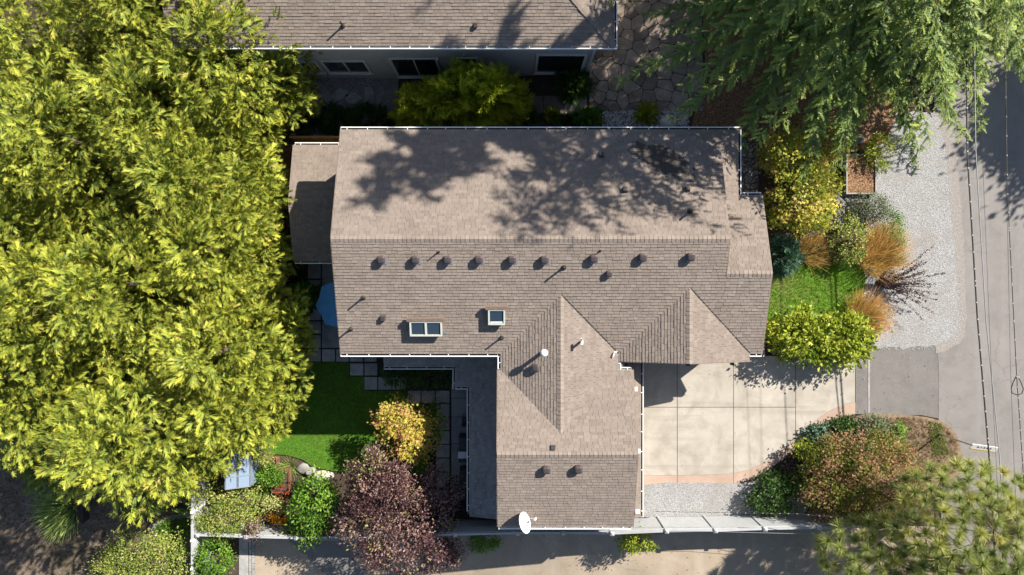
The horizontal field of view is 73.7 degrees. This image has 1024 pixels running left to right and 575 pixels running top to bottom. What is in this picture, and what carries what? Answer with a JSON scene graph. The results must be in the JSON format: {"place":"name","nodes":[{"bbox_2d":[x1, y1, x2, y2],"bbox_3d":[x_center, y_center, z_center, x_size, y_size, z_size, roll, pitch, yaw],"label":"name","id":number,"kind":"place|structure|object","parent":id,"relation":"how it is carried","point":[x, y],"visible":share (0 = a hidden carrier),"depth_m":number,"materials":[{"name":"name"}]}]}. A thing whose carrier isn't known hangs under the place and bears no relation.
{"place":"outdoors","nodes":[
{"label":"outdoors","id":0,"kind":"place"},
{"bbox_2d":[259,144,294,227],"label":"bark path","id":1,"kind":"structure","parent":0,"point":[285,155],"depth_m":38.10,"materials":[{"name":"brown wood"}]},
{"bbox_2d":[289,136,338,141],"bbox_3d":[-10.425,-7.950,37.072,2.670,2.055,0.120,0,90,0],"label":"timber fence","id":2,"kind":"object","parent":1,"relation":"on","point":[315,138],"visible":0.63,"depth_m":36.35,"materials":[{"name":"brown wood"}]},
{"bbox_2d":[254,362,427,475],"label":"back lawn","id":3,"kind":"structure","parent":0,"point":[341,424],"depth_m":38.10,"materials":[{"name":"plant"}]},
{"bbox_2d":[225,447,260,489],"bbox_3d":[-14.536,9.710,36.987,1.132,2.226,1.870,0,90,0],"label":"greenhouse","id":4,"kind":"object","parent":3,"relation":"on","point":[243,476],"visible":0.64,"depth_m":36.31,"materials":[{"name":"glass"}]},
{"bbox_2d":[248,439,278,468],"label":"garden shrub","id":5,"kind":"object","parent":3,"relation":"on","point":[260,459],"visible":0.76,"depth_m":36.59,"materials":[{"name":"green plant"}]},
{"bbox_2d":[367,392,448,466],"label":"autumn tree","id":6,"kind":"object","parent":3,"relation":"on","point":[408,433],"visible":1,"depth_m":35.44,"materials":[{"name":"yellow plant"}]},
{"bbox_2d":[307,264,376,361],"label":"patio","id":7,"kind":"structure","parent":0,"point":[327,342],"depth_m":38.08,"materials":[{"name":"grey concrete"}]},
{"bbox_2d":[316,281,337,326],"bbox_3d":[-8.930,0.850,36.735,2.636,2.730,2.636,17,90,0],"label":"patio umbrella","id":8,"kind":"object","parent":7,"relation":"on","point":[326,305],"visible":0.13,"depth_m":35.79,"materials":[{"name":"fabric"}]},
{"bbox_2d":[288,145,500,518],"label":"roof","id":9,"kind":"structure","parent":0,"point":[324,167],"depth_m":35.10,"materials":[{"name":"grey"}]},
{"bbox_2d":[349,361,470,518],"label":"stepping path","id":10,"kind":"structure","parent":0,"point":[455,400],"depth_m":38.08,"materials":[{"name":"grey concrete"}]},
{"bbox_2d":[421,395,449,445],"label":"shade shrub","id":11,"kind":"object","parent":10,"relation":"on","point":[432,408],"visible":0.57,"depth_m":37.11,"materials":[{"name":"green plant"}]},
{"bbox_2d":[458,433,466,484],"bbox_3d":[-2.553,9.453,37.498,0.750,1.005,2.720,0,90,0],"label":"grill","id":12,"kind":"object","parent":10,"relation":"on","point":[462,454],"visible":0.64,"depth_m":37.10,"materials":[{"name":"white paint"}]},
{"bbox_2d":[0,0,940,574],"bbox_3d":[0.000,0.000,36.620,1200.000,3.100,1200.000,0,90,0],"label":"ground","id":13,"kind":"structure","parent":0,"point":[292,278],"depth_m":38.17,"materials":[{"name":"soil"}]},
{"bbox_2d":[0,38,95,220],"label":"golden conifer","id":14,"kind":"object","parent":13,"relation":"on","point":[28,148],"visible":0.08,"depth_m":32.96,"materials":[{"name":"yellow plant"}]},
{"bbox_2d":[0,150,121,346],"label":"golden conifer","id":15,"kind":"object","parent":13,"relation":"on","point":[12,228],"visible":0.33,"depth_m":31.46,"materials":[{"name":"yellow plant"}]},
{"bbox_2d":[0,288,156,476],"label":"golden conifer","id":16,"kind":"object","parent":13,"relation":"on","point":[24,403],"visible":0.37,"depth_m":30.83,"materials":[{"name":"yellow plant"}]},
{"bbox_2d":[0,0,166,155],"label":"golden conifer","id":17,"kind":"object","parent":13,"relation":"on","point":[62,18],"visible":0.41,"depth_m":31.38,"materials":[{"name":"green plant"}]},
{"bbox_2d":[0,220,186,401],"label":"golden conifer","id":18,"kind":"object","parent":13,"relation":"on","point":[46,351],"visible":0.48,"depth_m":29.94,"materials":[{"name":"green plant"}]},
{"bbox_2d":[0,432,190,574],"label":"yard","id":19,"kind":"structure","parent":13,"relation":"on","point":[42,557],"depth_m":38.10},
{"bbox_2d":[27,488,78,548],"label":"spiky plant","id":20,"kind":"object","parent":19,"relation":"on","point":[57,512],"visible":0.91,"depth_m":37.63,"materials":[{"name":"plant"}]},
{"bbox_2d":[0,399,128,508],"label":"young conifer","id":21,"kind":"object","parent":19,"relation":"on","point":[40,484],"visible":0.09,"depth_m":35.33,"materials":[{"name":"green plant"}]},
{"bbox_2d":[73,490,88,522],"bbox_3d":[-23.844,12.109,37.830,0.507,0.660,1.632,0,90,0],"label":"planter box","id":22,"kind":"object","parent":19,"relation":"on","point":[82,511],"visible":0.63,"depth_m":37.56,"materials":[{"name":"soil"}]},
{"bbox_2d":[0,460,186,571],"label":"yard weeds","id":23,"kind":"object","parent":19,"relation":"on","point":[65,534],"visible":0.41,"depth_m":38.08,"materials":[{"name":"green plant"}]},
{"bbox_2d":[84,521,198,574],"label":"round bush","id":24,"kind":"object","parent":19,"relation":"on","point":[153,549],"visible":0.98,"depth_m":35.93,"materials":[{"name":"green plant"}]},
{"bbox_2d":[98,430,205,524],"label":"young conifer","id":25,"kind":"object","parent":19,"relation":"on","point":[135,503],"visible":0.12,"depth_m":35.72,"materials":[{"name":"green plant"}]},
{"bbox_2d":[151,512,190,542],"bbox_3d":[-18.731,13.350,37.818,2.623,0.713,1.731,-9,90,0],"label":"ivy patch","id":26,"kind":"object","parent":19,"relation":"on","point":[169,528],"visible":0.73,"depth_m":37.82,"materials":[{"name":"green plant"}]},
{"bbox_2d":[0,31,203,242],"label":"golden conifer","id":27,"kind":"object","parent":13,"relation":"on","point":[82,168],"visible":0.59,"depth_m":30.41,"materials":[{"name":"yellow plant"}]},
{"bbox_2d":[24,185,254,367],"bbox_3d":[-17.101,0.026,32.026,8.774,12.547,8.582,20,90,0],"label":"golden conifer","id":28,"kind":"object","parent":13,"relation":"on","point":[59,287],"visible":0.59,"depth_m":29.83,"materials":[{"name":"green plant"}]},
{"bbox_2d":[26,325,258,531],"bbox_3d":[-17.027,6.764,32.184,8.499,12.914,9.266,23,90,0],"label":"golden conifer","id":29,"kind":"object","parent":13,"relation":"on","point":[150,444],"visible":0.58,"depth_m":30.11,"materials":[{"name":"yellow plant"}]},
{"bbox_2d":[65,24,275,210],"bbox_3d":[-16.345,-7.939,31.927,9.194,12.753,9.294,0,90,0],"label":"golden conifer","id":30,"kind":"object","parent":13,"relation":"on","point":[94,89],"visible":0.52,"depth_m":30.54,"materials":[{"name":"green plant"}]},
{"bbox_2d":[69,0,271,115],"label":"golden conifer","id":31,"kind":"object","parent":13,"relation":"on","point":[144,12],"visible":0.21,"depth_m":31.31,"materials":[{"name":"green plant"}]},
{"bbox_2d":[190,476,210,574],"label":"side fence","id":32,"kind":"object","parent":13,"relation":"on","point":[194,540],"visible":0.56,"depth_m":36.54,"materials":[{"name":"grey paint"}]},
{"bbox_2d":[120,107,297,270],"bbox_3d":[-14.778,-4.758,32.548,8.156,11.611,8.251,0,90,0],"label":"golden conifer","id":33,"kind":"object","parent":13,"relation":"on","point":[252,186],"visible":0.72,"depth_m":31.34,"materials":[{"name":"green plant"}]},
{"bbox_2d":[188,536,239,574],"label":"column shrub","id":34,"kind":"object","parent":13,"relation":"on","point":[204,551],"visible":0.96,"depth_m":36.19,"materials":[{"name":"green plant"}]},
{"bbox_2d":[122,262,318,441],"bbox_3d":[-14.166,3.211,33.651,9.102,10.431,9.325,0,90,0],"label":"golden conifer","id":35,"kind":"object","parent":13,"relation":"on","point":[262,346],"visible":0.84,"depth_m":32.05,"materials":[{"name":"yellow plant"}]},
{"bbox_2d":[146,177,304,316],"bbox_3d":[-14.211,-1.977,33.920,6.881,10.282,7.341,0,90,0],"label":"golden conifer","id":36,"kind":"object","parent":13,"relation":"on","point":[263,267],"visible":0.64,"depth_m":32.21,"materials":[{"name":"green plant"}]},
{"bbox_2d":[184,480,266,545],"bbox_3d":[-15.359,12.059,36.834,4.325,2.850,3.815,0,90,0],"label":"camellia hedge","id":37,"kind":"object","parent":13,"relation":"on","point":[221,509],"visible":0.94,"depth_m":36.20,"materials":[{"name":"green plant"}]},
{"bbox_2d":[137,0,325,163],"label":"golden conifer","id":38,"kind":"object","parent":13,"relation":"on","point":[302,94],"visible":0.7,"depth_m":31.61,"materials":[{"name":"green plant"}]},
{"bbox_2d":[229,537,238,574],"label":"street bed","id":39,"kind":"object","parent":13,"relation":"on","point":[235,546],"depth_m":38.12,"materials":[{"name":"soil"}]},
{"bbox_2d":[171,344,308,470],"bbox_3d":[-13.896,5.883,34.038,6.584,9.791,6.404,0,90,0],"label":"golden conifer","id":40,"kind":"object","parent":13,"relation":"on","point":[261,435],"visible":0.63,"depth_m":32.71,"materials":[{"name":"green plant"}]},
{"bbox_2d":[239,538,248,574],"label":"kerb strip","id":41,"kind":"object","parent":13,"relation":"on","point":[244,558],"depth_m":38.07,"materials":[{"name":"grey concrete"}]},
{"bbox_2d":[255,460,286,490],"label":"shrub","id":42,"kind":"object","parent":13,"relation":"on","point":[276,478],"visible":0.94,"depth_m":37.21,"materials":[{"name":"green plant"}]},
{"bbox_2d":[258,499,296,520],"bbox_3d":[-12.894,12.330,37.880,2.169,0.560,1.010,0,90,0],"label":"raised planter","id":43,"kind":"object","parent":13,"relation":"on","point":[264,517],"visible":0.3,"depth_m":37.66,"materials":[{"name":"soil"}]},
{"bbox_2d":[259,492,286,515],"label":"variegated plant","id":44,"kind":"object","parent":43,"relation":"in","point":[268,501],"visible":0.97,"depth_m":37.15,"materials":[{"name":"yellow plant"}]},
{"bbox_2d":[271,467,291,492],"bbox_3d":[-12.770,10.683,37.905,1.011,0.510,1.325,0,90,0],"label":"raised planter","id":45,"kind":"object","parent":13,"relation":"on","point":[288,479],"visible":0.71,"depth_m":37.71,"materials":[{"name":"wood"}]},
{"bbox_2d":[282,279,321,319],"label":"patio conifer","id":46,"kind":"object","parent":13,"relation":"on","point":[313,293],"visible":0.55,"depth_m":36.47,"materials":[{"name":"green plant"}]},
{"bbox_2d":[281,464,345,551],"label":"green leaf tree","id":47,"kind":"object","parent":13,"relation":"on","point":[313,525],"visible":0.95,"depth_m":35.84,"materials":[{"name":"green plant"}]},
{"bbox_2d":[161,0,616,78],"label":"neighbour house","id":48,"kind":"structure","parent":13,"relation":"on","point":[406,39],"depth_m":31.63,"materials":[{"name":"brown"}]},
{"bbox_2d":[319,60,373,74],"bbox_3d":[-8.738,-11.630,36.089,2.438,2.037,0.140,0,90,0],"label":"window","id":49,"kind":"structure","parent":48,"relation":"in","point":[334,67],"depth_m":36.21,"materials":[{"name":"grey glass"}]},
{"bbox_2d":[388,58,441,78],"bbox_3d":[-5.057,-11.630,36.243,2.585,3.126,0.140,0,90,0],"label":"window","id":50,"kind":"structure","parent":48,"relation":"in","point":[404,68],"depth_m":36.21,"materials":[{"name":"black glass"}]},
{"bbox_2d":[534,54,587,74],"bbox_3d":[2.503,-11.630,35.619,2.660,2.976,0.140,0,90,0],"label":"window","id":51,"kind":"structure","parent":48,"relation":"in","point":[546,64],"depth_m":35.41,"materials":[{"name":"black glass"}]},
{"bbox_2d":[327,440,472,574],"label":"plum tree","id":52,"kind":"object","parent":13,"relation":"on","point":[397,499],"visible":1,"depth_m":34.60,"materials":[{"name":"purple plant"}]},
{"bbox_2d":[379,367,454,392],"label":"shrub","id":53,"kind":"object","parent":13,"relation":"on","point":[416,378],"visible":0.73,"depth_m":37.02,"materials":[{"name":"green plant"}]},
{"bbox_2d":[288,127,772,528],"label":"house","id":54,"kind":"structure","parent":13,"relation":"on","point":[535,287],"depth_m":31.42,"materials":[{"name":"brown"}]},
{"bbox_2d":[195,513,870,539],"bbox_3d":[0.348,12.413,35.517,34.185,5.265,0.679,-3,90,0],"label":"garden fence","id":55,"kind":"object","parent":13,"relation":"on","point":[704,523],"visible":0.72,"depth_m":34.29,"materials":[{"name":"grey paint"}]},
{"bbox_2d":[255,526,940,574],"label":"alley","id":56,"kind":"structure","parent":13,"relation":"on","point":[724,553],"depth_m":35.27,"materials":[{"name":"beige concrete"}]},
{"bbox_2d":[289,540,363,574],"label":"alley patch","id":57,"kind":"object","parent":56,"relation":"on","point":[337,561],"visible":0.8,"depth_m":38.05,"materials":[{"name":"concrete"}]},
{"bbox_2d":[465,535,503,555],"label":"alley shrub","id":58,"kind":"object","parent":56,"relation":"on","point":[481,546],"visible":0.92,"depth_m":35.30,"materials":[{"name":"green plant"}]},
{"bbox_2d":[614,521,659,556],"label":"alley shrub","id":59,"kind":"object","parent":13,"relation":"on","point":[630,543],"visible":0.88,"depth_m":33.87,"materials":[{"name":"green plant"}]},
{"bbox_2d":[644,481,808,517],"bbox_3d":[10.691,10.891,35.024,9.050,0.068,1.938,0,90,0],"label":"gravel bed","id":60,"kind":"object","parent":13,"relation":"on","point":[709,502],"visible":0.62,"depth_m":34.99,"materials":[{"name":"grey gravel"}]},
{"bbox_2d":[741,460,813,517],"bbox_3d":[13.461,10.348,34.292,3.673,1.756,3.198,0,90,0],"label":"garden shrub","id":61,"kind":"object","parent":60,"relation":"on","point":[780,483],"visible":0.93,"depth_m":34.16,"materials":[{"name":"green plant"}]},
{"bbox_2d":[776,452,816,483],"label":"garden shrub","id":62,"kind":"object","parent":13,"relation":"on","point":[793,462],"visible":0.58,"depth_m":34.46,"materials":[{"name":"green plant"}]},
{"bbox_2d":[787,435,818,462],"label":"garden shrub","id":63,"kind":"object","parent":13,"relation":"on","point":[808,451],"visible":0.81,"depth_m":34.12,"materials":[{"name":"green plant"}]},
{"bbox_2d":[691,0,915,168],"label":"cedar bed","id":64,"kind":"object","parent":13,"relation":"on","point":[879,122],"visible":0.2,"depth_m":34.99,"materials":[{"name":"brown soil"}]},
{"bbox_2d":[609,0,1023,211],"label":"cedar tree","id":65,"kind":"object","parent":64,"relation":"on","point":[918,23],"visible":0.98,"depth_m":29.40,"materials":[{"name":"green plant"}]},
{"bbox_2d":[965,13,994,567],"bbox_3d":[21.215,1.134,30.721,0.528,0.721,73.522,-2,90,0],"label":"overhead cable","id":66,"kind":"object","parent":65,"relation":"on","point":[974,268],"visible":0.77,"depth_m":31.02,"materials":[{"name":"black rubber"}]},
{"bbox_2d":[791,115,856,169],"bbox_3d":[15.457,-7.335,34.011,3.310,2.286,3.091,-14,90,0],"label":"garden shrub","id":67,"kind":"object","parent":64,"relation":"on","point":[831,131],"visible":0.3,"depth_m":33.68,"materials":[{"name":"green plant"}]},
{"bbox_2d":[768,0,1023,159],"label":"cedar tree","id":68,"kind":"object","parent":64,"relation":"on","point":[996,48],"visible":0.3,"depth_m":31.57,"materials":[{"name":"green plant"}]},
{"bbox_2d":[797,420,837,453],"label":"hosta","id":69,"kind":"object","parent":13,"relation":"on","point":[814,430],"visible":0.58,"depth_m":34.59,"materials":[{"name":"green plant"}]},
{"bbox_2d":[823,410,860,441],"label":"garden shrub","id":70,"kind":"object","parent":13,"relation":"on","point":[836,425],"visible":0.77,"depth_m":34.51,"materials":[{"name":"green plant"}]},
{"bbox_2d":[786,420,935,531],"bbox_3d":[17.158,9.327,33.324,7.095,3.685,5.768,0,90,0],"label":"red green maple","id":71,"kind":"object","parent":13,"relation":"on","point":[834,503],"visible":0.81,"depth_m":32.89,"materials":[{"name":"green plant"}]},
{"bbox_2d":[845,408,891,441],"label":"garden shrub","id":72,"kind":"object","parent":13,"relation":"on","point":[873,418],"visible":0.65,"depth_m":34.52,"materials":[{"name":"green plant"}]},
{"bbox_2d":[855,345,938,418],"bbox_3d":[20.480,5.674,35.038,5.718,0.060,5.835,0,90,0],"label":"driveway apron","id":73,"kind":"object","parent":13,"relation":"on","point":[916,390],"visible":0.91,"depth_m":35.01,"materials":[{"name":"concrete"}]},
{"bbox_2d":[853,414,962,488],"bbox_3d":[20.318,8.403,35.026,5.640,0.060,3.886,0,90,0],"label":"dry lawn corner","id":74,"kind":"object","parent":13,"relation":"on","point":[922,418],"visible":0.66,"depth_m":35.00,"materials":[{"name":"brown plant"}]},
{"bbox_2d":[861,111,963,349],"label":"gravel verge","id":75,"kind":"structure","parent":13,"relation":"on","point":[934,121],"depth_m":34.99,"materials":[{"name":"grey gravel"}]},
{"bbox_2d":[860,132,898,173],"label":"garden shrub","id":76,"kind":"object","parent":75,"relation":"on","point":[869,148],"visible":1,"depth_m":34.27,"materials":[{"name":"green plant"}]},
{"bbox_2d":[872,202,910,264],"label":"garden shrub","id":77,"kind":"object","parent":75,"relation":"on","point":[897,228],"visible":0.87,"depth_m":34.58,"materials":[{"name":"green plant"}]},
{"bbox_2d":[809,452,1023,574],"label":"pine tree","id":78,"kind":"object","parent":13,"relation":"on","point":[950,562],"visible":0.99,"depth_m":29.62,"materials":[{"name":"green plant"}]},
{"bbox_2d":[529,96,586,114],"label":"side path","id":79,"kind":"structure","parent":0,"point":[541,103],"depth_m":37.17,"materials":[{"name":"grey stone"}]},
{"bbox_2d":[269,60,869,352],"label":"side yard soil","id":80,"kind":"structure","parent":0,"point":[541,85],"depth_m":35.04,"materials":[{"name":"brown soil"}]},
{"bbox_2d":[310,78,397,135],"bbox_3d":[-8.806,-10.075,38.110,4.919,0.060,3.300,0,90,0],"label":"pebble bed","id":81,"kind":"object","parent":80,"relation":"on","point":[356,85],"visible":0.39,"depth_m":38.08,"materials":[{"name":"grey gravel"}]},
{"bbox_2d":[298,100,402,135],"bbox_3d":[-8.777,-9.259,37.607,6.312,1.620,2.323,0,90,0],"label":"dark shrub row","id":82,"kind":"object","parent":81,"relation":"on","point":[349,115],"visible":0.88,"depth_m":37.55,"materials":[{"name":"green plant"}]},
{"bbox_2d":[387,55,535,126],"bbox_3d":[-2.672,-9.721,35.364,8.384,6.734,4.386,0,90,0],"label":"golden cypress bush","id":83,"kind":"object","parent":80,"relation":"on","point":[473,94],"visible":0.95,"depth_m":34.28,"materials":[{"name":"green plant"}]},
{"bbox_2d":[551,67,597,107],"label":"fern","id":84,"kind":"object","parent":80,"relation":"on","point":[574,83],"visible":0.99,"depth_m":36.45,"materials":[{"name":"green plant"}]},
{"bbox_2d":[573,102,605,126],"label":"path shrub","id":85,"kind":"object","parent":80,"relation":"on","point":[587,112],"visible":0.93,"depth_m":36.15,"materials":[{"name":"green plant"}]},
{"bbox_2d":[602,110,688,126],"bbox_3d":[7.017,-8.878,35.884,4.381,1.228,1.055,4,90,0],"label":"pebble strip","id":86,"kind":"object","parent":80,"relation":"on","point":[614,124],"visible":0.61,"depth_m":36.03,"materials":[{"name":"grey gravel"}]},
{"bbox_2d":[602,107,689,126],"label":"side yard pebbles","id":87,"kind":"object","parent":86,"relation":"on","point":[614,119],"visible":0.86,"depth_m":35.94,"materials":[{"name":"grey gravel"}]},
{"bbox_2d":[631,99,660,126],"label":"path shrub","id":88,"kind":"object","parent":80,"relation":"on","point":[644,107],"visible":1,"depth_m":35.48,"materials":[{"name":"green plant"}]},
{"bbox_2d":[741,141,759,191],"bbox_3d":[12.009,-6.073,34.517,1.278,1.095,2.864,0,90,0],"label":"gravel enclosure","id":89,"kind":"object","parent":80,"relation":"on","point":[749,178],"visible":0.62,"depth_m":34.97,"materials":[{"name":"grey gravel"}]},
{"bbox_2d":[769,232,808,278],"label":"blue green conifer","id":90,"kind":"object","parent":80,"relation":"on","point":[789,247],"visible":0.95,"depth_m":34.30,"materials":[{"name":"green plant"}]},
{"bbox_2d":[745,120,846,239],"bbox_3d":[14.201,-5.253,33.584,4.385,3.168,6.130,-21,90,0],"label":"yellowing shrub","id":91,"kind":"object","parent":80,"relation":"on","point":[819,196],"visible":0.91,"depth_m":33.13,"materials":[{"name":"yellow plant"}]},
{"bbox_2d":[764,299,882,376],"bbox_3d":[15.458,2.498,33.924,6.246,2.486,3.954,0,90,0],"label":"laurel shrub","id":92,"kind":"object","parent":80,"relation":"on","point":[855,347],"visible":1,"depth_m":33.63,"materials":[{"name":"green plant"}]},
{"bbox_2d":[827,191,866,231],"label":"shrub","id":93,"kind":"object","parent":80,"relation":"on","point":[842,199],"visible":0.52,"depth_m":34.88,"materials":[{"name":"green plant"}]},
{"bbox_2d":[825,210,874,267],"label":"round leaf shrub","id":94,"kind":"object","parent":80,"relation":"on","point":[863,236],"visible":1,"depth_m":34.10,"materials":[{"name":"green plant"}]},
{"bbox_2d":[843,154,876,194],"bbox_3d":[17.744,-5.761,34.855,1.543,0.410,2.034,0,90,0],"label":"raised bed","id":95,"kind":"object","parent":80,"relation":"on","point":[859,176],"visible":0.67,"depth_m":34.71,"materials":[{"name":"brown wood"}]},
{"bbox_2d":[845,187,893,226],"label":"sage shrub","id":96,"kind":"object","parent":80,"relation":"on","point":[880,210],"visible":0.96,"depth_m":34.34,"materials":[{"name":"green plant"}]},
{"bbox_2d":[844,284,898,341],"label":"tawny grass","id":97,"kind":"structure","parent":80,"relation":"on","point":[865,307],"depth_m":34.57,"materials":[{"name":"plant"}]},
{"bbox_2d":[854,217,919,283],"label":"tawny grass","id":98,"kind":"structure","parent":80,"relation":"on","point":[878,251],"depth_m":34.52,"materials":[{"name":"plant"}]},
{"bbox_2d":[874,247,944,320],"bbox_3d":[20.110,-0.542,34.332,3.278,1.498,3.394,29,90,0],"label":"spiny shrub","id":99,"kind":"object","parent":80,"relation":"on","point":[889,284],"visible":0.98,"depth_m":34.26,"materials":[{"name":"brown plant"}]},
{"bbox_2d":[587,0,704,113],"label":"flagstone path","id":100,"kind":"structure","parent":0,"point":[638,37],"depth_m":35.79,"materials":[{"name":"stone"}]},
{"bbox_2d":[622,348,869,484],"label":"driveway","id":101,"kind":"structure","parent":0,"point":[737,422],"depth_m":35.00,"materials":[{"name":"concrete"}]},
{"bbox_2d":[796,230,834,276],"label":"tawny grass","id":102,"kind":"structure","parent":0,"point":[815,241],"depth_m":34.61,"materials":[{"name":"plant"}]},
{"bbox_2d":[765,260,866,339],"bbox_3d":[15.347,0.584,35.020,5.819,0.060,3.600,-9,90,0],"label":"front lawn","id":103,"kind":"structure","parent":0,"point":[811,285],"depth_m":34.99,"materials":[{"name":"plant"}]},
{"bbox_2d":[882,417,958,476],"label":"dry grass","id":104,"kind":"structure","parent":0,"point":[947,432],"depth_m":34.97,"materials":[{"name":"brown plant"}]},
{"bbox_2d":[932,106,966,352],"bbox_3d":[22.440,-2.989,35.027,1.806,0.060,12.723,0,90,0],"label":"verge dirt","id":105,"kind":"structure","parent":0,"point":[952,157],"depth_m":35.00,"materials":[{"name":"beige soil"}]},
{"bbox_2d":[934,8,1023,574],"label":"road","id":106,"kind":"structure","parent":0,"point":[963,417],"depth_m":35.00,"materials":[{"name":"grey asphalt"}]},
{"bbox_2d":[973,5,1002,502],"bbox_3d":[21.439,1.128,30.400,0.565,0.642,72.816,-3,90,0],"label":"overhead cable","id":107,"kind":"object","parent":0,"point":[982,261],"visible":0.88,"depth_m":30.68,"materials":[{"name":"black rubber"}]},
{"bbox_2d":[1004,5,1023,484],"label":"overhead cable","id":108,"kind":"object","parent":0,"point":[1011,276],"visible":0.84,"depth_m":28.59,"materials":[{"name":"black rubber"}]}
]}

